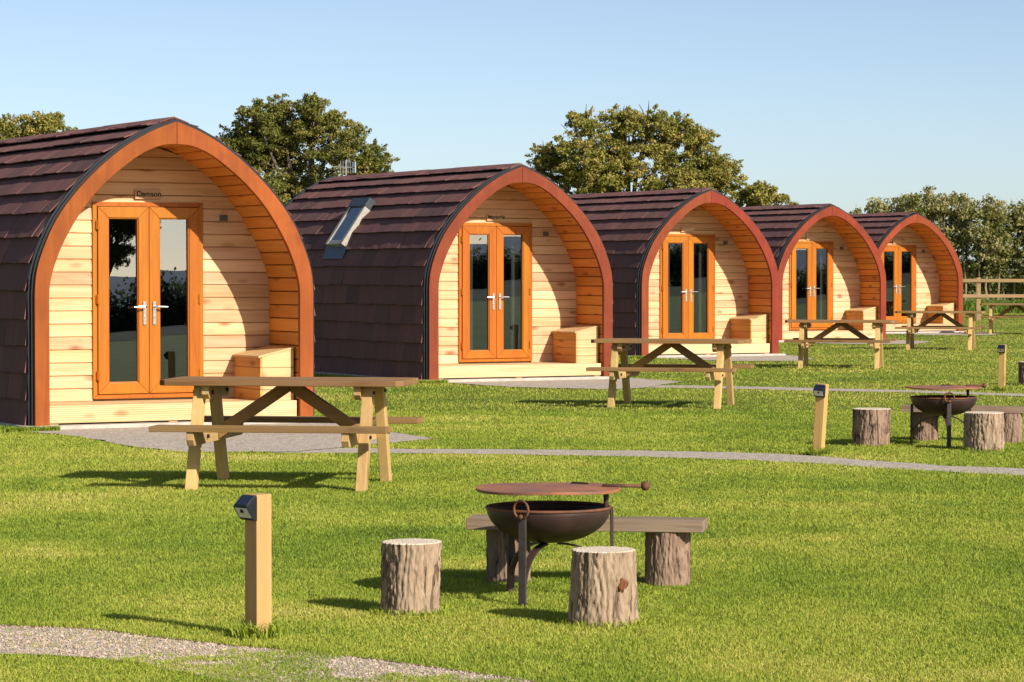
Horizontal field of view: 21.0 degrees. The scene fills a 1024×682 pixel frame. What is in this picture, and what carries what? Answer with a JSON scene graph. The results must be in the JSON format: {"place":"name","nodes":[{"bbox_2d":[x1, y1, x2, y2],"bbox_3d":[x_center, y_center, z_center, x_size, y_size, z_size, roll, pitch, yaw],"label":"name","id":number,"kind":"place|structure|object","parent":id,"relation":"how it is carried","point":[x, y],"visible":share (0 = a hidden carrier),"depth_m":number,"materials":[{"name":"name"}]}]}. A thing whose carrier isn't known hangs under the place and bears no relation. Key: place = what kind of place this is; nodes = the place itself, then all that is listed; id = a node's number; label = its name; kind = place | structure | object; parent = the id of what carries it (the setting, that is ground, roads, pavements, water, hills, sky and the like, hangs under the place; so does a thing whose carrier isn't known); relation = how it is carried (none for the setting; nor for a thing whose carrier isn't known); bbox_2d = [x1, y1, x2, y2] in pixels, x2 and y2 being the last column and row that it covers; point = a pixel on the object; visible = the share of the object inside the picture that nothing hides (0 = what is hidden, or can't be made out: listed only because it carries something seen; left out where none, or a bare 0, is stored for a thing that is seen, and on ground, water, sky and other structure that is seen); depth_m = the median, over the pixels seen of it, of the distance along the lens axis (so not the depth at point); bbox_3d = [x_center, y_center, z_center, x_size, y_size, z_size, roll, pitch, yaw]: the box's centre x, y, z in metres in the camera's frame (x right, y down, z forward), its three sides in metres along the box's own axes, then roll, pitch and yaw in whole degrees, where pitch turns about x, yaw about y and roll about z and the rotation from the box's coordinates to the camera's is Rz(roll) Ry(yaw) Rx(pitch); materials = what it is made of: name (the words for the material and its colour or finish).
{"place":"outdoors","nodes":[
{"label":"outdoors","id":0,"kind":"place"},
{"bbox_2d":[0,624,536,681],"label":"gravel path","id":1,"kind":"structure","parent":0,"point":[168,646],"depth_m":10.93,"materials":[{"name":"grey gravel"}]},
{"bbox_2d":[0,274,1023,681],"bbox_3d":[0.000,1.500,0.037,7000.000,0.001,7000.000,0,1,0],"label":"lawn","id":2,"kind":"structure","parent":0,"point":[806,380],"depth_m":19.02,"materials":[{"name":"plant"}]},
{"bbox_2d":[0,110,78,139],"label":"oak tree","id":3,"kind":"object","parent":2,"relation":"on","point":[40,123],"visible":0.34,"depth_m":149.27,"materials":[{"name":"green plant"}]},
{"bbox_2d":[0,117,315,428],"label":"camping pod","id":4,"kind":"object","parent":2,"relation":"on","point":[139,260],"visible":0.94,"depth_m":27.65,"materials":[{"name":"brown wood"}]},
{"bbox_2d":[96,207,148,393],"bbox_3d":[-3.881,-0.405,27.593,0.554,1.864,0.135,-1,2,-28],"label":"door","id":5,"kind":"structure","parent":4,"relation":"in","point":[122,297],"depth_m":27.63,"materials":[{"name":"brown wood"}]},
{"bbox_2d":[149,207,200,392],"bbox_3d":[-3.389,-0.411,27.857,0.554,1.864,0.134,-1,2,-28],"label":"door","id":6,"kind":"structure","parent":4,"relation":"in","point":[174,296],"depth_m":27.88,"materials":[{"name":"brown wood"}]},
{"bbox_2d":[29,423,431,451],"bbox_3d":[-2.336,0.868,25.413,3.385,0.001,4.507,-1,2,-28],"label":"gravel pad","id":7,"kind":"object","parent":2,"relation":"on","point":[143,437],"visible":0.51,"depth_m":24.80,"materials":[{"name":"grey gravel"}]},
{"bbox_2d":[233,493,271,635],"bbox_3d":[-1.065,0.946,11.377,0.136,0.632,0.088,-1,2,-44],"label":"lamp post","id":8,"kind":"object","parent":2,"relation":"on","point":[253,510],"visible":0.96,"depth_m":11.36,"materials":[{"name":"beige wood"}]},
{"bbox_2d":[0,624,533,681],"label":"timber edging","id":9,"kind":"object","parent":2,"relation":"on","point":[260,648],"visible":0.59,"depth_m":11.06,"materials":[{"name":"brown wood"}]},
{"bbox_2d":[149,376,422,491],"bbox_3d":[-1.565,0.649,19.542,1.730,0.766,1.490,0,1,8],"label":"picnic table","id":10,"kind":"object","parent":2,"relation":"on","point":[369,392],"visible":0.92,"depth_m":19.33,"materials":[{"name":"wood"}]},
{"bbox_2d":[215,92,399,205],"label":"oak tree","id":11,"kind":"object","parent":2,"relation":"on","point":[278,136],"visible":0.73,"depth_m":139.21,"materials":[{"name":"green plant"}]},
{"bbox_2d":[380,538,441,616],"bbox_3d":[-0.444,1.046,12.208,0.273,0.330,0.277,0,1,0],"label":"log stump","id":12,"kind":"object","parent":2,"relation":"on","point":[410,574],"visible":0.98,"depth_m":12.10,"materials":[{"name":"brown wood"}]},
{"bbox_2d":[285,160,612,381],"bbox_3d":[-1.359,-1.144,41.202,3.100,3.330,6.520,-1,2,-28],"label":"camping pod","id":13,"kind":"object","parent":2,"relation":"on","point":[497,272],"visible":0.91,"depth_m":39.19,"materials":[{"name":"brown wood"}]},
{"bbox_2d":[461,226,495,358],"bbox_3d":[-0.466,-0.684,38.992,0.554,1.864,0.135,-1,2,-28],"label":"door","id":14,"kind":"structure","parent":13,"relation":"in","point":[478,291],"depth_m":39.03,"materials":[{"name":"brown wood"}]},
{"bbox_2d":[496,226,530,357],"bbox_3d":[0.026,-0.690,39.256,0.554,1.864,0.134,-1,2,-28],"label":"door","id":15,"kind":"structure","parent":13,"relation":"in","point":[513,290],"depth_m":39.29,"materials":[{"name":"brown wood"}]},
{"bbox_2d":[476,481,649,605],"bbox_3d":[0.172,0.923,12.723,0.680,0.552,0.670,1,2,38],"label":"fire pit","id":16,"kind":"object","parent":2,"relation":"on","point":[542,523],"visible":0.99,"depth_m":12.56,"materials":[{"name":"brown metal"}]},
{"bbox_2d":[448,378,681,388],"bbox_3d":[1.047,0.575,37.378,3.100,0.001,3.493,-1,2,-29],"label":"gravel pad","id":17,"kind":"object","parent":2,"relation":"on","point":[604,383],"visible":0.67,"depth_m":37.40,"materials":[{"name":"grey gravel"}]},
{"bbox_2d":[466,514,707,586],"bbox_3d":[0.364,1.018,13.408,1.148,0.328,0.276,0,1,9],"label":"log bench","id":18,"kind":"object","parent":2,"relation":"on","point":[667,550],"visible":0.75,"depth_m":13.26,"materials":[{"name":"brown wood"}]},
{"bbox_2d":[568,546,639,627],"bbox_3d":[0.392,1.054,11.829,0.310,0.333,0.298,0,1,-7],"label":"log stump","id":19,"kind":"object","parent":2,"relation":"on","point":[603,583],"visible":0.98,"depth_m":11.71,"materials":[{"name":"brown wood"}]},
{"bbox_2d":[524,103,748,198],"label":"oak tree","id":20,"kind":"object","parent":2,"relation":"on","point":[699,168],"visible":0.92,"depth_m":148.94,"materials":[{"name":"green plant"}]},
{"bbox_2d":[586,338,753,408],"bbox_3d":[1.800,0.363,31.218,1.730,0.766,1.490,0,1,14],"label":"picnic table","id":21,"kind":"object","parent":2,"relation":"on","point":[717,372],"visible":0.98,"depth_m":31.07,"materials":[{"name":"wood"}]},
{"bbox_2d":[557,184,785,357],"bbox_3d":[2.060,-1.416,52.283,3.100,3.330,6.520,-1,2,-28],"label":"camping pod","id":22,"kind":"object","parent":2,"relation":"on","point":[695,263],"visible":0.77,"depth_m":50.17,"materials":[{"name":"brown wood"}]},
{"bbox_2d":[662,237,687,338],"bbox_3d":[2.952,-0.955,50.072,0.554,1.864,0.135,-1,2,-28],"label":"door","id":23,"kind":"structure","parent":22,"relation":"in","point":[674,249],"depth_m":50.11,"materials":[{"name":"brown wood"}]},
{"bbox_2d":[688,237,713,338],"bbox_3d":[3.444,-0.962,50.337,0.554,1.864,0.134,-1,2,-28],"label":"door","id":24,"kind":"structure","parent":22,"relation":"in","point":[700,249],"depth_m":50.37,"materials":[{"name":"brown wood"}]},
{"bbox_2d":[662,355,813,360],"bbox_3d":[4.345,0.300,48.598,3.130,0.001,3.126,-1,2,-28],"label":"gravel pad","id":25,"kind":"object","parent":2,"relation":"on","point":[767,358],"visible":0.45,"depth_m":48.37,"materials":[{"name":"grey gravel"}]},
{"bbox_2d":[730,179,798,206],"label":"tree","id":26,"kind":"object","parent":2,"relation":"on","point":[759,193],"visible":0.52,"depth_m":159.33,"materials":[{"name":"green plant"}]},
{"bbox_2d":[741,203,885,341],"bbox_3d":[5.529,-1.563,63.489,3.100,3.076,6.490,-1,2,-28],"label":"camping pod","id":27,"kind":"object","parent":2,"relation":"on","point":[829,262],"visible":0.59,"depth_m":61.42,"materials":[{"name":"brown wood"}]},
{"bbox_2d":[791,243,811,327],"bbox_3d":[6.415,-1.230,61.288,0.554,1.864,0.135,-1,2,-28],"label":"door","id":28,"kind":"structure","parent":27,"relation":"in","point":[801,255],"depth_m":61.32,"materials":[{"name":"brown wood"}]},
{"bbox_2d":[812,243,832,326],"bbox_3d":[6.908,-1.237,61.556,0.554,1.864,0.134,-1,2,-28],"label":"door","id":29,"kind":"structure","parent":27,"relation":"in","point":[822,284],"depth_m":61.58,"materials":[{"name":"brown wood"}]},
{"bbox_2d":[812,383,828,451],"bbox_3d":[2.522,0.669,22.734,0.088,0.632,0.136,6,5,28],"label":"lamp post","id":30,"kind":"object","parent":2,"relation":"on","point":[820,391],"visible":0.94,"depth_m":22.72,"materials":[{"name":"beige wood"}]},
{"bbox_2d":[784,319,896,368],"bbox_3d":[5.235,0.049,44.014,1.730,0.766,1.490,0,1,12],"label":"picnic table","id":31,"kind":"object","parent":2,"relation":"on","point":[878,341],"visible":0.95,"depth_m":43.77,"materials":[{"name":"wood"}]},
{"bbox_2d":[848,205,864,213],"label":"orchard shrub","id":32,"kind":"object","parent":2,"relation":"on","point":[857,211],"visible":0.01,"depth_m":114.93,"materials":[{"name":"green plant"}]},
{"bbox_2d":[852,408,890,446],"bbox_3d":[3.116,0.753,23.980,0.338,0.340,0.335,0,1,-15],"label":"log stump","id":33,"kind":"object","parent":2,"relation":"on","point":[870,426],"visible":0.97,"depth_m":23.85,"materials":[{"name":"brown wood"}]},
{"bbox_2d":[816,340,930,343],"bbox_3d":[7.845,0.026,59.797,3.132,0.001,3.183,-1,2,-28],"label":"gravel pad","id":34,"kind":"object","parent":2,"relation":"on","point":[901,342],"visible":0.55,"depth_m":59.54,"materials":[{"name":"grey gravel"}]},
{"bbox_2d":[864,196,917,212],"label":"orchard shrub","id":35,"kind":"object","parent":2,"relation":"on","point":[878,207],"visible":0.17,"depth_m":115.28,"materials":[{"name":"green plant"}]},
{"bbox_2d":[849,212,963,332],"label":"camping pod","id":36,"kind":"object","parent":2,"relation":"on","point":[921,262],"visible":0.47,"depth_m":69.84,"materials":[{"name":"brown wood"}]},
{"bbox_2d":[881,247,897,320],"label":"door","id":37,"kind":"structure","parent":36,"relation":"in","point":[889,256],"depth_m":69.71,"materials":[{"name":"brown wood"}]},
{"bbox_2d":[898,247,915,320],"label":"door","id":38,"kind":"structure","parent":36,"relation":"in","point":[906,255],"depth_m":69.93,"materials":[{"name":"brown wood"}]},
{"bbox_2d":[897,185,957,245],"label":"orchard shrub","id":39,"kind":"object","parent":2,"relation":"on","point":[916,200],"visible":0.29,"depth_m":114.63,"materials":[{"name":"green plant"}]},
{"bbox_2d":[895,311,985,349],"bbox_3d":[8.440,-0.206,54.461,1.730,0.766,1.490,0,1,14],"label":"picnic table","id":40,"kind":"object","parent":2,"relation":"on","point":[912,329],"visible":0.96,"depth_m":54.24,"materials":[{"name":"wood"}]},
{"bbox_2d":[886,332,999,334],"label":"gravel pad","id":41,"kind":"object","parent":2,"relation":"on","point":[976,333],"visible":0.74,"depth_m":68.43,"materials":[{"name":"grey gravel"}]},
{"bbox_2d":[905,383,986,447],"bbox_3d":[3.750,0.647,24.002,0.680,0.552,0.670,0,1,14],"label":"fire pit","id":42,"kind":"object","parent":2,"relation":"on","point":[946,407],"visible":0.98,"depth_m":23.82,"materials":[{"name":"brown metal"}]},
{"bbox_2d":[924,191,980,300],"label":"orchard shrub","id":43,"kind":"object","parent":2,"relation":"on","point":[952,223],"visible":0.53,"depth_m":115.26,"materials":[{"name":"green plant"}]},
{"bbox_2d":[901,405,1023,442],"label":"log bench","id":44,"kind":"object","parent":2,"relation":"on","point":[926,429],"visible":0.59,"depth_m":24.54,"materials":[{"name":"brown wood"}]},
{"bbox_2d":[963,411,1004,451],"bbox_3d":[4.001,0.769,23.425,0.350,0.336,0.352,-1,2,-22],"label":"log stump","id":45,"kind":"object","parent":2,"relation":"on","point":[983,430],"visible":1,"depth_m":23.29,"materials":[{"name":"brown wood"}]},
{"bbox_2d":[955,192,1020,300],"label":"orchard shrub","id":46,"kind":"object","parent":2,"relation":"on","point":[986,211],"visible":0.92,"depth_m":114.58,"materials":[{"name":"green plant"}]},
{"bbox_2d":[963,278,1023,319],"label":"rail fence","id":47,"kind":"object","parent":2,"relation":"on","point":[978,295],"visible":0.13,"depth_m":88.29,"materials":[{"name":"brown wood"}]},
{"bbox_2d":[975,198,1023,302],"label":"orchard shrub","id":48,"kind":"object","parent":2,"relation":"on","point":[1012,212],"visible":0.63,"depth_m":115.43,"materials":[{"name":"green plant"}]},
{"bbox_2d":[997,344,1005,388],"bbox_3d":[6.243,0.360,35.291,0.088,0.632,0.136,2,2,25],"label":"lamp post","id":49,"kind":"object","parent":2,"relation":"on","point":[1001,348],"visible":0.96,"depth_m":35.28,"materials":[{"name":"beige wood"}]},
{"bbox_2d":[980,303,1023,333],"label":"picnic table","id":50,"kind":"object","parent":2,"relation":"on","point":[991,316],"visible":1,"depth_m":68.04,"materials":[{"name":"wood"}]},
{"bbox_2d":[1004,206,1023,299],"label":"orchard shrub","id":51,"kind":"object","parent":2,"relation":"on","point":[1020,219],"visible":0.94,"depth_m":115.02,"materials":[{"name":"green plant"}]},
{"bbox_2d":[1018,361,1023,384],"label":"log stump","id":52,"kind":"object","parent":2,"relation":"on","point":[1020,372],"visible":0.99,"depth_m":37.06,"materials":[{"name":"brown wood"}]},
{"bbox_2d":[0,0,1023,273],"label":"sky","id":53,"kind":"structure","parent":0,"point":[843,104],"materials":[{"name":"blue"}]},
{"bbox_2d":[273,448,1023,474],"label":"gravel path","id":54,"kind":"structure","parent":0,"point":[772,457],"depth_m":22.69,"materials":[{"name":"grey gravel"}]},
{"bbox_2d":[646,385,1023,395],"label":"gravel path","id":55,"kind":"structure","parent":0,"point":[794,388],"depth_m":35.56,"materials":[{"name":"grey gravel"}]},
{"bbox_2d":[963,298,1023,312],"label":"rough grass","id":56,"kind":"structure","parent":0,"point":[969,306],"depth_m":104.82,"materials":[{"name":"green plant"}]}
]}

